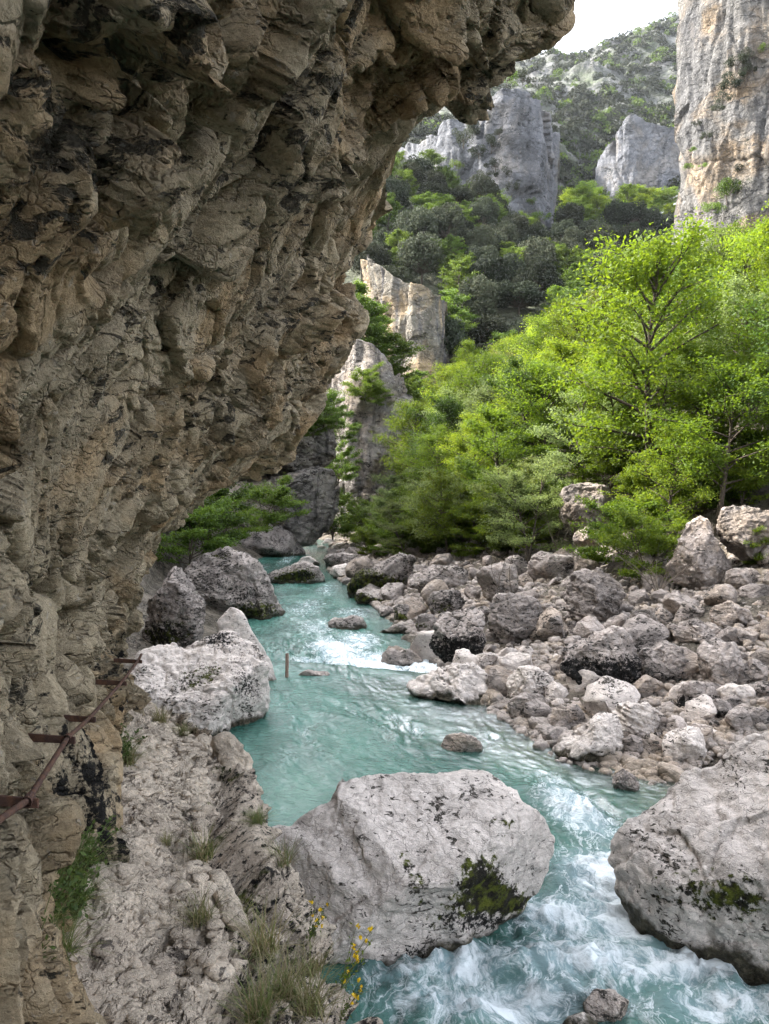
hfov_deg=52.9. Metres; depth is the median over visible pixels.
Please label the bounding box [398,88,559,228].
cliff
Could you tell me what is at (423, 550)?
bush
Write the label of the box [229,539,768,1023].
water
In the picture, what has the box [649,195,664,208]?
tree
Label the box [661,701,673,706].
rock
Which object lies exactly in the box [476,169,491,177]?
bush
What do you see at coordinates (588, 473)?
bush
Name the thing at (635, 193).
tree
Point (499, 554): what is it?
rock
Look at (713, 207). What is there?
bush
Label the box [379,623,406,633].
boulder
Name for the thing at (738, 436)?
bush
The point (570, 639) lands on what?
rock
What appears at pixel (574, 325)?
broadleaf tree
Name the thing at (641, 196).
tree
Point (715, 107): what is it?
bush
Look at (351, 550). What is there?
rock
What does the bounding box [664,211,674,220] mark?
evergreen tree
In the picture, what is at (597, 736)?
boulder
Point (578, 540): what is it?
boulder
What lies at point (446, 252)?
tree
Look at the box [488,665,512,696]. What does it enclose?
rock
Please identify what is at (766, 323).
broadleaf tree
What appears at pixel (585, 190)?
tree
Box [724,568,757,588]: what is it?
boulder
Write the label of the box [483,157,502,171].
bush
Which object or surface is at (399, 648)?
boulder
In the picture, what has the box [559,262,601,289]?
tree
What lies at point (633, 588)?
rock
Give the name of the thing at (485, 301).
evergreen tree
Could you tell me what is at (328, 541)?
rock
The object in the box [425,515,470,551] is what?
bush
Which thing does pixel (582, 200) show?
tree
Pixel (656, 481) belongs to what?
bush
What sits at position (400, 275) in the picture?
evergreen tree
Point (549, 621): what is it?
rock
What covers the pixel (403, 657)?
boulder
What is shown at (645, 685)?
rock
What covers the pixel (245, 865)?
path
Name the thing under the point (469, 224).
evergreen tree
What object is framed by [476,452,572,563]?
broadleaf tree
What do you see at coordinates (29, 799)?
handrail
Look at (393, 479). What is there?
broadleaf tree
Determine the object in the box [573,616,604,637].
rock
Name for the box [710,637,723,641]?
rock
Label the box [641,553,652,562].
rock
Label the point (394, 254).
tree
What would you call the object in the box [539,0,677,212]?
sky
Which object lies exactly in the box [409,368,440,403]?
gorge tree
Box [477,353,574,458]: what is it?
broadleaf tree
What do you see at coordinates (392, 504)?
bush
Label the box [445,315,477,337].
tree
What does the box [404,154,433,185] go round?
evergreen tree
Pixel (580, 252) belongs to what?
tree
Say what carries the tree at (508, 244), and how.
on the hill
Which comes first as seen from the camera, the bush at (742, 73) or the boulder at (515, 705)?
the boulder at (515, 705)
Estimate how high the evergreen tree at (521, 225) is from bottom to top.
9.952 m
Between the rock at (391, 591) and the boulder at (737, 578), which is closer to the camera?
the boulder at (737, 578)
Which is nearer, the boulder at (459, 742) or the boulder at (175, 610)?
the boulder at (459, 742)
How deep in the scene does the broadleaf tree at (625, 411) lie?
34.75 m
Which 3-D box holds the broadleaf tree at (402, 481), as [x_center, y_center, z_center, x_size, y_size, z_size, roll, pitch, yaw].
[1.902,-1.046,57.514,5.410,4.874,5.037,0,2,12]
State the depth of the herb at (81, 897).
2.91 m
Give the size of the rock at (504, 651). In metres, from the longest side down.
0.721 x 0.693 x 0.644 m
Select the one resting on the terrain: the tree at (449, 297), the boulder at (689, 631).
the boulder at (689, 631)
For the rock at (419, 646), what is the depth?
23.12 m
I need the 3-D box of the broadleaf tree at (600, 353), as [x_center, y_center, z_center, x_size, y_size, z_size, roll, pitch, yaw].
[11.529,-5.546,38.724,5.716,7.045,4.824,0,2,-3]
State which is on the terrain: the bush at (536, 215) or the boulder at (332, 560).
the boulder at (332, 560)
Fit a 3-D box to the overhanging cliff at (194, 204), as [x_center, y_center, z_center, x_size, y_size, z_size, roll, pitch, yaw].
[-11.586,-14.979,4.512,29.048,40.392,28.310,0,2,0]
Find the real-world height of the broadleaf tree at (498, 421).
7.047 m
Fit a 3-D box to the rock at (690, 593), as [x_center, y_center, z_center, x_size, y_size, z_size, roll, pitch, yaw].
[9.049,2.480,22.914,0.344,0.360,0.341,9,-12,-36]
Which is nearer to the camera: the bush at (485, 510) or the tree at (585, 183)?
the bush at (485, 510)
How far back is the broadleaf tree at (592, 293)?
50.42 m
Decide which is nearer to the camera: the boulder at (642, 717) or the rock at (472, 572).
the boulder at (642, 717)
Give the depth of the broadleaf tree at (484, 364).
54.51 m
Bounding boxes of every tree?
[351,240,392,275]
[353,278,376,330]
[354,241,383,258]
[355,294,390,344]
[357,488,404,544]
[361,301,390,348]
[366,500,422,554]
[370,399,436,486]
[370,463,422,510]
[373,227,398,251]
[373,331,428,380]
[373,332,405,370]
[374,485,418,531]
[375,315,395,335]
[376,192,405,230]
[379,466,417,496]
[380,264,412,282]
[383,176,409,215]
[384,228,413,265]
[384,420,462,493]
[386,247,408,275]
[389,466,473,543]
[392,150,408,177]
[392,157,404,176]
[392,207,428,236]
[392,386,445,451]
[394,231,446,284]
[395,179,411,206]
[396,168,419,194]
[396,204,438,240]
[398,162,423,184]
[400,389,467,479]
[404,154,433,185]
[404,190,444,211]
[404,372,424,406]
[408,466,482,552]
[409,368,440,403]
[409,469,460,505]
[414,181,453,203]
[414,202,441,210]
[417,149,447,171]
[419,169,447,191]
[419,385,477,466]
[420,360,470,403]
[420,384,444,409]
[421,361,498,460]
[428,410,509,482]
[429,201,465,249]
[430,238,449,272]
[431,193,455,210]
[435,253,474,290]
[436,165,461,187]
[436,255,483,292]
[436,349,523,434]
[436,478,472,526]
[438,288,479,330]
[439,228,470,250]
[439,235,467,262]
[444,314,467,362]
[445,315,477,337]
[446,171,460,188]
[447,184,476,205]
[447,214,474,249]
[447,250,475,276]
[450,201,481,226]
[450,337,488,373]
[450,339,495,366]
[453,375,533,467]
[455,273,501,317]
[455,347,517,396]
[456,401,540,502]
[459,200,474,218]
[462,393,521,458]
[463,244,498,265]
[464,233,507,254]
[464,313,510,343]
[465,173,500,202]
[465,223,498,252]
[466,453,562,537]
[467,194,500,230]
[468,254,511,293]
[470,193,506,225]
[473,348,567,460]
[475,341,536,358]
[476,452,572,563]
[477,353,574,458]
[478,475,559,550]
[479,336,525,360]
[484,328,517,343]
[486,357,598,492]
[488,218,518,248]
[491,227,508,241]
[494,196,509,218]
[495,194,511,204]
[495,319,529,342]
[496,279,546,314]
[497,201,507,224]
[497,241,515,257]
[500,213,530,236]
[500,246,527,270]
[501,308,575,367]
[502,211,526,227]
[502,312,568,399]
[503,251,526,286]
[510,312,545,343]
[511,234,537,265]
[511,323,546,358]
[512,255,560,303]
[518,210,533,223]
[518,236,558,267]
[525,382,655,485]
[527,223,554,242]
[530,221,548,232]
[531,335,603,463]
[534,295,616,412]
[539,206,767,515]
[539,284,579,316]
[541,272,563,292]
[546,236,562,256]
[547,285,598,405]
[550,218,576,241]
[550,294,619,407]
[552,202,584,225]
[553,245,588,285]
[555,243,565,258]
[556,236,584,260]
[556,261,568,285]
[556,330,660,464]
[558,187,583,204]
[558,350,657,493]
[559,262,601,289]
[559,280,595,302]
[560,226,586,243]
[560,252,591,285]
[561,284,645,411]
[564,263,596,287]
[565,186,599,217]
[569,194,597,218]
[570,180,598,204]
[576,247,593,274]
[578,332,676,404]
[579,217,607,230]
[581,249,600,268]
[583,194,612,217]
[583,227,613,252]
[585,221,610,236]
[588,186,605,212]
[588,269,609,292]
[589,250,602,270]
[592,223,616,237]
[594,204,609,223]
[597,240,625,270]
[599,271,618,291]
[600,199,626,225]
[607,241,704,382]
[609,273,652,330]
[612,183,644,202]
[612,234,625,247]
[614,225,642,241]
[617,409,724,543]
[618,306,688,428]
[621,184,645,201]
[622,200,647,227]
[623,233,641,247]
[626,233,644,240]
[631,192,654,205]
[632,344,768,534]
[635,322,693,399]
[640,187,655,200]
[641,200,667,213]
[641,227,656,232]
[643,206,663,231]
[644,231,659,237]
[644,262,756,426]
[648,188,663,207]
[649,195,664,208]
[653,186,670,209]
[653,217,670,233]
[654,339,765,504]
[660,186,679,210]
[661,203,675,214]
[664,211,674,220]
[665,213,673,225]
[670,225,753,328]
[674,215,763,329]
[674,268,768,446]
[675,296,751,363]
[691,224,768,328]
[710,293,768,412]
[714,219,768,329]
[714,249,768,360]
[714,270,768,428]
[722,195,768,293]
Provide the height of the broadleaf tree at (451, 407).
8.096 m
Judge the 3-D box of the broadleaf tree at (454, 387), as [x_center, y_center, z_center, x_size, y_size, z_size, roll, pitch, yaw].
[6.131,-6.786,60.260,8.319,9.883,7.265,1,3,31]
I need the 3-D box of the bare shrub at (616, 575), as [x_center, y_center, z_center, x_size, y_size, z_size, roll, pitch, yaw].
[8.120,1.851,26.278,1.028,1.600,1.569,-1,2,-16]
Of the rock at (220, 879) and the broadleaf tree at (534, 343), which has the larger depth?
the broadleaf tree at (534, 343)
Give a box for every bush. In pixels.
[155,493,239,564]
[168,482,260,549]
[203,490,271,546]
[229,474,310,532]
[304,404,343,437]
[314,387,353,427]
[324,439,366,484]
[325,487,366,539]
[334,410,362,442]
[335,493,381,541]
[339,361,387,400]
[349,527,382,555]
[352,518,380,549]
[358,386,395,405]
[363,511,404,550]
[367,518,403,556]
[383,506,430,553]
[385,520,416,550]
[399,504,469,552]
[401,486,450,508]
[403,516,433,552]
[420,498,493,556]
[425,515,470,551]
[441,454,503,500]
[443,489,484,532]
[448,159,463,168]
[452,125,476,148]
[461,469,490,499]
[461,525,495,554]
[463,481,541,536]
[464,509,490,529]
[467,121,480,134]
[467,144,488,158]
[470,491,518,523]
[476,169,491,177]
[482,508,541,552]
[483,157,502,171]
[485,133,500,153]
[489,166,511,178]
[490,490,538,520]
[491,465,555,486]
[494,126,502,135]
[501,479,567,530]
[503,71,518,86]
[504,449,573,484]
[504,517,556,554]
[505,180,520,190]
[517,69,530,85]
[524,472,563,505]
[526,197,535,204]
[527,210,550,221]
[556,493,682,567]
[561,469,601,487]
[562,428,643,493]
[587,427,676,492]
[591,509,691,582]
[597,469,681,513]
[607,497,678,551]
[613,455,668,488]
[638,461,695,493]
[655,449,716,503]
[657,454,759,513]
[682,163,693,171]
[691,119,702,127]
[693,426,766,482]
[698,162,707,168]
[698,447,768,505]
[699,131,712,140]
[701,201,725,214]
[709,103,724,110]
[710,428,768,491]
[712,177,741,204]
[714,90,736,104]
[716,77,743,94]
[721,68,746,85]
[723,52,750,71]
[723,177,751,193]
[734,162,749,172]
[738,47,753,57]
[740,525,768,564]
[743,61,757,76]
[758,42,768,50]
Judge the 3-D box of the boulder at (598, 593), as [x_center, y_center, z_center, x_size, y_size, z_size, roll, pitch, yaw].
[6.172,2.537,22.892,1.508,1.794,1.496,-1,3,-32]
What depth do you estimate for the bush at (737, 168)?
123.79 m
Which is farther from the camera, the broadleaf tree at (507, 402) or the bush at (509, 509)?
the broadleaf tree at (507, 402)
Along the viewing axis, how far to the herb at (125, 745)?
5.14 m
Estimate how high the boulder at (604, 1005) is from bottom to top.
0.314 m
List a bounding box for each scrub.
[400,10,680,205]
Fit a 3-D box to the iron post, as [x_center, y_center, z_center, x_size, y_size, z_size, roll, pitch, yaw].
[-2.487,4.151,19.699,0.097,1.100,0.088,0,2,0]
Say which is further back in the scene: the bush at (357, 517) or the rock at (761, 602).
the bush at (357, 517)
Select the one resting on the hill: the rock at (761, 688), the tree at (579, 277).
the tree at (579, 277)
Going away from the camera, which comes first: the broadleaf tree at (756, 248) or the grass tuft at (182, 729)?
the grass tuft at (182, 729)
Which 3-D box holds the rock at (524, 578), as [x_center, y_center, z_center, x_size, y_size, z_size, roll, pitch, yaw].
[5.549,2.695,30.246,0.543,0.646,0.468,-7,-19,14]
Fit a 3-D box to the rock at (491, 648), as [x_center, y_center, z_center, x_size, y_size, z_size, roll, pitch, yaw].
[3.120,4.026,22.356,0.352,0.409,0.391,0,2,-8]
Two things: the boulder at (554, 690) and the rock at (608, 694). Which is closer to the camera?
the rock at (608, 694)
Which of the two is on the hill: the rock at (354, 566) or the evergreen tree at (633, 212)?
the evergreen tree at (633, 212)
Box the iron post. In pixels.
[285,653,288,676]
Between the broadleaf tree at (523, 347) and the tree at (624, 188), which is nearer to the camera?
the broadleaf tree at (523, 347)
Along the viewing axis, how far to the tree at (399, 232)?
137.21 m
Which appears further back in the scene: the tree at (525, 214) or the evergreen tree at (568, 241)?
the tree at (525, 214)
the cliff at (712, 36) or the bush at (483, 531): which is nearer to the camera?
the bush at (483, 531)
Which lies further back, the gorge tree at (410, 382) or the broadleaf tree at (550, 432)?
the gorge tree at (410, 382)
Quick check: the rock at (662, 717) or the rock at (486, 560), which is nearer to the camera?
the rock at (662, 717)
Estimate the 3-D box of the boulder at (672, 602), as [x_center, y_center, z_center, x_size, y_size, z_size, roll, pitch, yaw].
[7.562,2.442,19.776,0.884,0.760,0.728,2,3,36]
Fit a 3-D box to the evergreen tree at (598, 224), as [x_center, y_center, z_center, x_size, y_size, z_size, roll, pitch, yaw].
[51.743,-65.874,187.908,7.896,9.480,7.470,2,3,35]
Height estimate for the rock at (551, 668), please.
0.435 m
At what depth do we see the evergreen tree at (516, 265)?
134.93 m
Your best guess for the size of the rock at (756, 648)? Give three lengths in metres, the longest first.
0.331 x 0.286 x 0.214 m
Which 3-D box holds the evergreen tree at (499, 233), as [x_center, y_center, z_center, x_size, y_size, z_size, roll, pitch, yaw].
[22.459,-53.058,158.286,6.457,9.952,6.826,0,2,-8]
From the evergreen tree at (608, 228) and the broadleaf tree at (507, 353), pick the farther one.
the evergreen tree at (608, 228)
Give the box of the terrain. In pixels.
[120,360,768,767]
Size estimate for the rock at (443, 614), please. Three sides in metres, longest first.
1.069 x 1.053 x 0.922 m
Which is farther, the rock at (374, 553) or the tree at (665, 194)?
the tree at (665, 194)
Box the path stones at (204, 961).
[64,702,234,1023]
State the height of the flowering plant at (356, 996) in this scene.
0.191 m
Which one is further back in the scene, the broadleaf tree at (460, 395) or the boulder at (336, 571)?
the broadleaf tree at (460, 395)
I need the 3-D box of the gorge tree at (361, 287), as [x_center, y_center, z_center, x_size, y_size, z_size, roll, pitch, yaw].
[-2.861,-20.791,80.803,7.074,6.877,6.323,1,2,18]
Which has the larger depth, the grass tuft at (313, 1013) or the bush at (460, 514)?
the bush at (460, 514)
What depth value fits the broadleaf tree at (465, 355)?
90.80 m
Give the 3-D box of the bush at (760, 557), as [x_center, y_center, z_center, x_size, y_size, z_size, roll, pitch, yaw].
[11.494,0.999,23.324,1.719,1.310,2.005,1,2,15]
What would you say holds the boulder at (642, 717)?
on the terrain
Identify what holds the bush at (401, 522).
on the terrain
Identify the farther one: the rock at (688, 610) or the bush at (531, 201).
the bush at (531, 201)
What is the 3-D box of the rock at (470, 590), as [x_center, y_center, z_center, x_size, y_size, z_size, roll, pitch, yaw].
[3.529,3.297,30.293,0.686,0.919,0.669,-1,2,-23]
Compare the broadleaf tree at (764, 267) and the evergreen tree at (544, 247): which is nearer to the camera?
the broadleaf tree at (764, 267)
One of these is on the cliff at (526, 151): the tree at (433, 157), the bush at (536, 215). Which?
the bush at (536, 215)
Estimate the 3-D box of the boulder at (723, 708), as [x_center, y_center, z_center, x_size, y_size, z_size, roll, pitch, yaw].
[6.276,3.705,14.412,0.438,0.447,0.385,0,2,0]
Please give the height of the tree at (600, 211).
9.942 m
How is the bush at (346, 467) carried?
on the terrain
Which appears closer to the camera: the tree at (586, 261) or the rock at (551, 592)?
the rock at (551, 592)
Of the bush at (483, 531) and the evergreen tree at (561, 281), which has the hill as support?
the evergreen tree at (561, 281)
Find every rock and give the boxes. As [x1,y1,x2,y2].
[196,733,212,757]
[207,869,250,938]
[210,731,263,795]
[321,538,335,543]
[342,577,350,583]
[345,556,373,577]
[346,547,361,556]
[363,583,380,588]
[372,544,386,558]
[380,582,404,599]
[402,596,426,618]
[405,542,422,557]
[407,574,413,587]
[410,630,438,659]
[413,564,427,572]
[420,579,449,604]
[429,553,452,565]
[436,546,450,554]
[438,611,450,619]
[452,648,478,665]
[461,604,474,610]
[464,539,478,552]
[464,584,481,598]
[469,567,478,579]
[478,606,489,622]
[482,555,498,566]
[484,629,496,641]
[484,665,491,673]
[485,645,496,651]
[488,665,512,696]
[494,549,506,557]
[496,647,517,656]
[505,555,527,575]
[515,590,537,598]
[517,548,533,559]
[518,646,532,654]
[519,573,532,585]
[522,699,551,717]
[529,607,564,641]
[538,726,561,740]
[539,662,560,675]
[540,603,555,610]
[547,703,585,727]
[548,576,562,585]
[548,589,556,596]
[551,698,564,703]
[553,548,568,554]
[556,656,561,664]
[560,576,569,586]
[560,602,565,610]
[563,635,580,645]
[566,669,600,691]
[567,621,576,632]
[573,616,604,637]
[583,676,640,714]
[603,613,628,628]
[607,550,633,573]
[619,579,628,586]
[619,600,632,611]
[622,614,669,651]
[623,751,639,758]
[628,585,638,591]
[628,588,650,605]
[633,674,663,698]
[635,732,644,737]
[640,572,663,593]
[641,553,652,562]
[642,733,662,753]
[651,589,668,602]
[654,607,673,623]
[654,732,662,737]
[656,709,666,725]
[661,558,671,581]
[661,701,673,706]
[666,715,686,730]
[667,679,675,684]
[668,681,685,699]
[673,600,704,620]
[680,646,698,678]
[682,575,712,589]
[683,590,693,596]
[685,694,716,720]
[690,723,712,745]
[691,594,702,601]
[701,631,713,640]
[703,583,737,605]
[709,719,719,726]
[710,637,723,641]
[713,673,737,685]
[717,626,741,644]
[721,694,741,707]
[724,705,752,729]
[727,554,740,564]
[738,615,748,625]
[741,651,748,659]
[743,639,753,649]
[748,649,768,664]
[748,681,768,695]
[750,568,759,574]
[751,645,765,650]
[752,600,767,605]
[757,545,768,566]
[757,613,764,619]
[757,617,768,634]
[763,571,768,583]
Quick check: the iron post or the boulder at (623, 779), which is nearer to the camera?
the boulder at (623, 779)
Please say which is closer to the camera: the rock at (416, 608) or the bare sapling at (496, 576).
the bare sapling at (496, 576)
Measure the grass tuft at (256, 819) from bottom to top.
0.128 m
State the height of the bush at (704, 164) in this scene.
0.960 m
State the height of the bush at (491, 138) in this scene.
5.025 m
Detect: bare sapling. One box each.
[487,551,505,592]
[497,546,526,592]
[540,513,569,549]
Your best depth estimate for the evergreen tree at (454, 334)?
103.03 m
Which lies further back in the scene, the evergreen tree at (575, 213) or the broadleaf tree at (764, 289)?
the evergreen tree at (575, 213)
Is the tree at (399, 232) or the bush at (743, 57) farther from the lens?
the tree at (399, 232)
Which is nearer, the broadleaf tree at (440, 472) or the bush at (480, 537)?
the bush at (480, 537)
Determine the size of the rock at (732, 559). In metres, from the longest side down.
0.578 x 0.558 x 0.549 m
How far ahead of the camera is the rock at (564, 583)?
27.73 m
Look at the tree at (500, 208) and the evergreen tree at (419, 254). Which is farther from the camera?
the tree at (500, 208)
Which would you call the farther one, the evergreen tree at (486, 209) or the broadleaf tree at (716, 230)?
the evergreen tree at (486, 209)
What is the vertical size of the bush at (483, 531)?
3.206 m
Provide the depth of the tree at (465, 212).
160.02 m
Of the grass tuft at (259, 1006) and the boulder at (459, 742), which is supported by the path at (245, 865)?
the grass tuft at (259, 1006)
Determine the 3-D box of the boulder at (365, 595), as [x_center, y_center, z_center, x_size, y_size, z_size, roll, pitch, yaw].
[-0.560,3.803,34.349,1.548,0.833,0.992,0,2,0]
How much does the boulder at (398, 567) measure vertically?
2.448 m
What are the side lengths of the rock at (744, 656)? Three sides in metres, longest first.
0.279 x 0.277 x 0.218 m
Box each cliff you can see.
[0,0,575,1023]
[209,466,339,546]
[236,392,337,482]
[322,339,413,535]
[360,255,448,394]
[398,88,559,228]
[593,114,680,200]
[671,0,768,245]
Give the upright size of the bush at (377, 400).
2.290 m
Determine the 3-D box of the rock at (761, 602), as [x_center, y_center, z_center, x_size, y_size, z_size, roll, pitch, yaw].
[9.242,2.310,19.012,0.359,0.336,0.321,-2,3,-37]
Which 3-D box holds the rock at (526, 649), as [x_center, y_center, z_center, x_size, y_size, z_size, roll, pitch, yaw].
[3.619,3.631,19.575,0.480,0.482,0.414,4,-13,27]
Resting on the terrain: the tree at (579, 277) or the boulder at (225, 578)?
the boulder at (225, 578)
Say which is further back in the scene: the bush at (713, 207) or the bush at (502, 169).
the bush at (502, 169)
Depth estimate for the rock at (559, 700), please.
16.33 m
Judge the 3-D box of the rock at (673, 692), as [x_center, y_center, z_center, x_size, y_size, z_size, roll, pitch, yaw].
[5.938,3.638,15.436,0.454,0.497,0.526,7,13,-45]
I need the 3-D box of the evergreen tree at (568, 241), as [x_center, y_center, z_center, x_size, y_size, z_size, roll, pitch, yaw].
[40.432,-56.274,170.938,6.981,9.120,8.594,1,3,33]
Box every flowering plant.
[305,896,328,941]
[335,922,374,989]
[337,969,362,1021]
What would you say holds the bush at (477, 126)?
on the cliff at (526, 151)
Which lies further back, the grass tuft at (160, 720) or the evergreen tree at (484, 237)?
the evergreen tree at (484, 237)
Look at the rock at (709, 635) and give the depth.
17.68 m
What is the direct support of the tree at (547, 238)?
on the hill
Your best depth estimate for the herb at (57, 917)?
2.54 m
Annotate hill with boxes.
[342,158,701,421]
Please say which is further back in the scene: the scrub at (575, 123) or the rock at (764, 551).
the scrub at (575, 123)
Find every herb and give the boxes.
[40,881,76,960]
[46,856,100,927]
[49,848,97,908]
[55,854,99,917]
[65,819,113,878]
[77,814,121,858]
[120,723,147,758]
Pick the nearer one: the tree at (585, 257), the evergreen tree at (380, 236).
the evergreen tree at (380, 236)
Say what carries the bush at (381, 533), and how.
on the terrain
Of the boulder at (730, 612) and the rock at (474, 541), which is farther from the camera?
the rock at (474, 541)
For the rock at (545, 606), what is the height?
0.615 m
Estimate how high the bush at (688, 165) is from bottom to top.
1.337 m
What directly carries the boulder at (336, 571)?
on the gravel at (724, 738)
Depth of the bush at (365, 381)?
70.91 m
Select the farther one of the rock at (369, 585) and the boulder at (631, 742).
the rock at (369, 585)
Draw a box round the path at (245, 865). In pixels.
[64,704,382,1023]
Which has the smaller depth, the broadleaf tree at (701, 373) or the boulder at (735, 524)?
the boulder at (735, 524)
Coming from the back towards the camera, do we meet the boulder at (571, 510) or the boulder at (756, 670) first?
the boulder at (571, 510)
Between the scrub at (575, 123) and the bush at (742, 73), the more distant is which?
the scrub at (575, 123)
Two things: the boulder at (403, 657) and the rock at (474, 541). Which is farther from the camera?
the rock at (474, 541)
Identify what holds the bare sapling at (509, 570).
on the gravel at (724, 738)
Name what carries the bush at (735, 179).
on the cliff at (712, 36)
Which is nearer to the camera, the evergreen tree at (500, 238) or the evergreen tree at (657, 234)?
the evergreen tree at (500, 238)
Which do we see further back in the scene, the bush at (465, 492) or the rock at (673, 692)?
the bush at (465, 492)
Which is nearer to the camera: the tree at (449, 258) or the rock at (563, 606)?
the rock at (563, 606)
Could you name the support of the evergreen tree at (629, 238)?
on the hill
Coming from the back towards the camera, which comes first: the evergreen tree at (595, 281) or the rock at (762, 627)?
the evergreen tree at (595, 281)
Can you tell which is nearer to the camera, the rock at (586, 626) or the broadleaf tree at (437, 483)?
the rock at (586, 626)
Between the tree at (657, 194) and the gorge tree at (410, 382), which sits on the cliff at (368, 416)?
the gorge tree at (410, 382)
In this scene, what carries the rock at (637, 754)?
on the gravel at (724, 738)
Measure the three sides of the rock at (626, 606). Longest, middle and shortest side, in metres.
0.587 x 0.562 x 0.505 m
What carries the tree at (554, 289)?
on the hill
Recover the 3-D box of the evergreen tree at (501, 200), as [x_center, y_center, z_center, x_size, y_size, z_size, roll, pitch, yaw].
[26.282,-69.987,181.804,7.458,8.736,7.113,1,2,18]
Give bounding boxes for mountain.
[408,15,680,209]
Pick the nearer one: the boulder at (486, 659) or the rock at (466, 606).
the boulder at (486, 659)
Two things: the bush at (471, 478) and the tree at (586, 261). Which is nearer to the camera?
the bush at (471, 478)
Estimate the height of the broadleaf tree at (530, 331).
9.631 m
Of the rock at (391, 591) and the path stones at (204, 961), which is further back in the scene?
the rock at (391, 591)
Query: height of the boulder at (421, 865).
2.093 m
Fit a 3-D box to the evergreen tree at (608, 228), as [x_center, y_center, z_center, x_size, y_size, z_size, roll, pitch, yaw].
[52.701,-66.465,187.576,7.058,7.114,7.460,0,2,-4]
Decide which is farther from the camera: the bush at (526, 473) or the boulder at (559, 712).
the bush at (526, 473)
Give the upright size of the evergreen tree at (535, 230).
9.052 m
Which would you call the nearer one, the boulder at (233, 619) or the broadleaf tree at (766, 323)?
the boulder at (233, 619)
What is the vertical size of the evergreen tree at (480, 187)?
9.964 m
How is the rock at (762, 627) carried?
on the terrain
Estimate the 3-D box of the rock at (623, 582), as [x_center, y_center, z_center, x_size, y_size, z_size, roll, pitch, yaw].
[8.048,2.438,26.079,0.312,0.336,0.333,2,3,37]
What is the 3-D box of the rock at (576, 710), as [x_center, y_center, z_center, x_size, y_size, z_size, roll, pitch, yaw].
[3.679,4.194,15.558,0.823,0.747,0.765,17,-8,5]
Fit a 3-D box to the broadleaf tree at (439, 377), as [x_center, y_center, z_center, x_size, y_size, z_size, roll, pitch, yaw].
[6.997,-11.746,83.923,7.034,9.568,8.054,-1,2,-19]
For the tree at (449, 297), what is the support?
on the hill
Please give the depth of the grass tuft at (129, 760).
5.10 m
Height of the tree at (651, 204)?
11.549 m
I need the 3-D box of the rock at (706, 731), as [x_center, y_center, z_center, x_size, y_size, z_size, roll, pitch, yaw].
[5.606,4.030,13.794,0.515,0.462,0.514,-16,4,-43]
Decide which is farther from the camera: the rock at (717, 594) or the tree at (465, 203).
the tree at (465, 203)
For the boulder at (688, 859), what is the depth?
7.86 m
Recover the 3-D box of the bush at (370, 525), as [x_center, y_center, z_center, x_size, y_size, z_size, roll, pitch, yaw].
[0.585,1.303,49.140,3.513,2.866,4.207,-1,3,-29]
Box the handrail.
[0,653,141,823]
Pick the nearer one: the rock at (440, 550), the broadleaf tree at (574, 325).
the rock at (440, 550)
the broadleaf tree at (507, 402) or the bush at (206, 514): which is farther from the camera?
the broadleaf tree at (507, 402)
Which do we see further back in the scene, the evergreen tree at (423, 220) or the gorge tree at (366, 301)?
the evergreen tree at (423, 220)
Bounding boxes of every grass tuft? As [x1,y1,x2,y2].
[53,899,112,943]
[55,879,106,927]
[55,907,115,969]
[57,870,103,930]
[60,840,139,890]
[62,875,121,913]
[82,834,131,881]
[100,815,128,847]
[122,727,160,752]
[123,736,156,766]
[148,704,175,722]
[153,881,242,929]
[157,830,182,846]
[169,720,201,735]
[170,821,245,863]
[210,946,323,1023]
[226,892,317,960]
[230,884,273,933]
[231,804,286,828]
[234,929,347,1016]
[247,948,367,1023]
[252,830,318,867]
[277,930,346,976]
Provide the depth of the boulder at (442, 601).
28.50 m
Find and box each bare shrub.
[609,548,645,577]
[613,547,695,590]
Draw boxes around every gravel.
[325,538,768,784]
[481,689,683,785]
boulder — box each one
[130,630,270,736]
[141,566,205,647]
[184,546,285,619]
[217,607,276,680]
[239,524,305,556]
[267,561,324,583]
[273,769,554,965]
[298,556,319,565]
[299,669,329,675]
[323,552,356,566]
[328,615,366,629]
[330,563,346,577]
[347,552,415,596]
[354,588,383,603]
[379,605,393,616]
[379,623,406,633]
[381,648,422,665]
[387,646,403,650]
[394,604,408,619]
[407,662,488,704]
[409,564,467,592]
[415,613,437,631]
[427,589,465,614]
[429,607,486,662]
[440,732,482,751]
[476,562,518,602]
[476,652,498,667]
[487,592,542,643]
[497,652,532,671]
[506,665,553,698]
[507,692,548,718]
[527,551,573,579]
[545,681,567,702]
[550,703,578,724]
[554,711,623,762]
[558,482,615,532]
[560,625,640,689]
[562,1012,597,1023]
[564,567,626,621]
[573,527,601,546]
[573,548,598,571]
[583,988,628,1021]
[607,731,768,985]
[611,701,659,734]
[612,768,639,791]
[622,734,643,754]
[629,609,658,621]
[630,671,641,683]
[638,640,688,681]
[658,760,680,765]
[661,725,706,761]
[662,592,698,614]
[666,515,731,586]
[666,618,719,643]
[676,680,721,707]
[697,640,744,682]
[709,600,753,626]
[713,698,732,717]
[716,505,768,560]
[716,683,755,698]
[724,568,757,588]
[736,627,759,644]
[737,659,768,684]
[739,583,768,597]
[743,706,768,726]
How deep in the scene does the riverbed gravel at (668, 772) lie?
13.57 m
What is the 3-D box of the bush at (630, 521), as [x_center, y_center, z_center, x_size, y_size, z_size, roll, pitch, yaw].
[8.891,1.186,25.599,3.206,2.616,3.839,-2,3,-42]
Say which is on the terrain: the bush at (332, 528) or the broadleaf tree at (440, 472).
the broadleaf tree at (440, 472)
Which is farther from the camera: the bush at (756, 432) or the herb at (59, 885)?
the bush at (756, 432)
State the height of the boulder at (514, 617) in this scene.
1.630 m
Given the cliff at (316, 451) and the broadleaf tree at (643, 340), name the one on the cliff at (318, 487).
the cliff at (316, 451)
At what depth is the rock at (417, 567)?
38.68 m
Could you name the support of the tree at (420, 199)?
on the hill

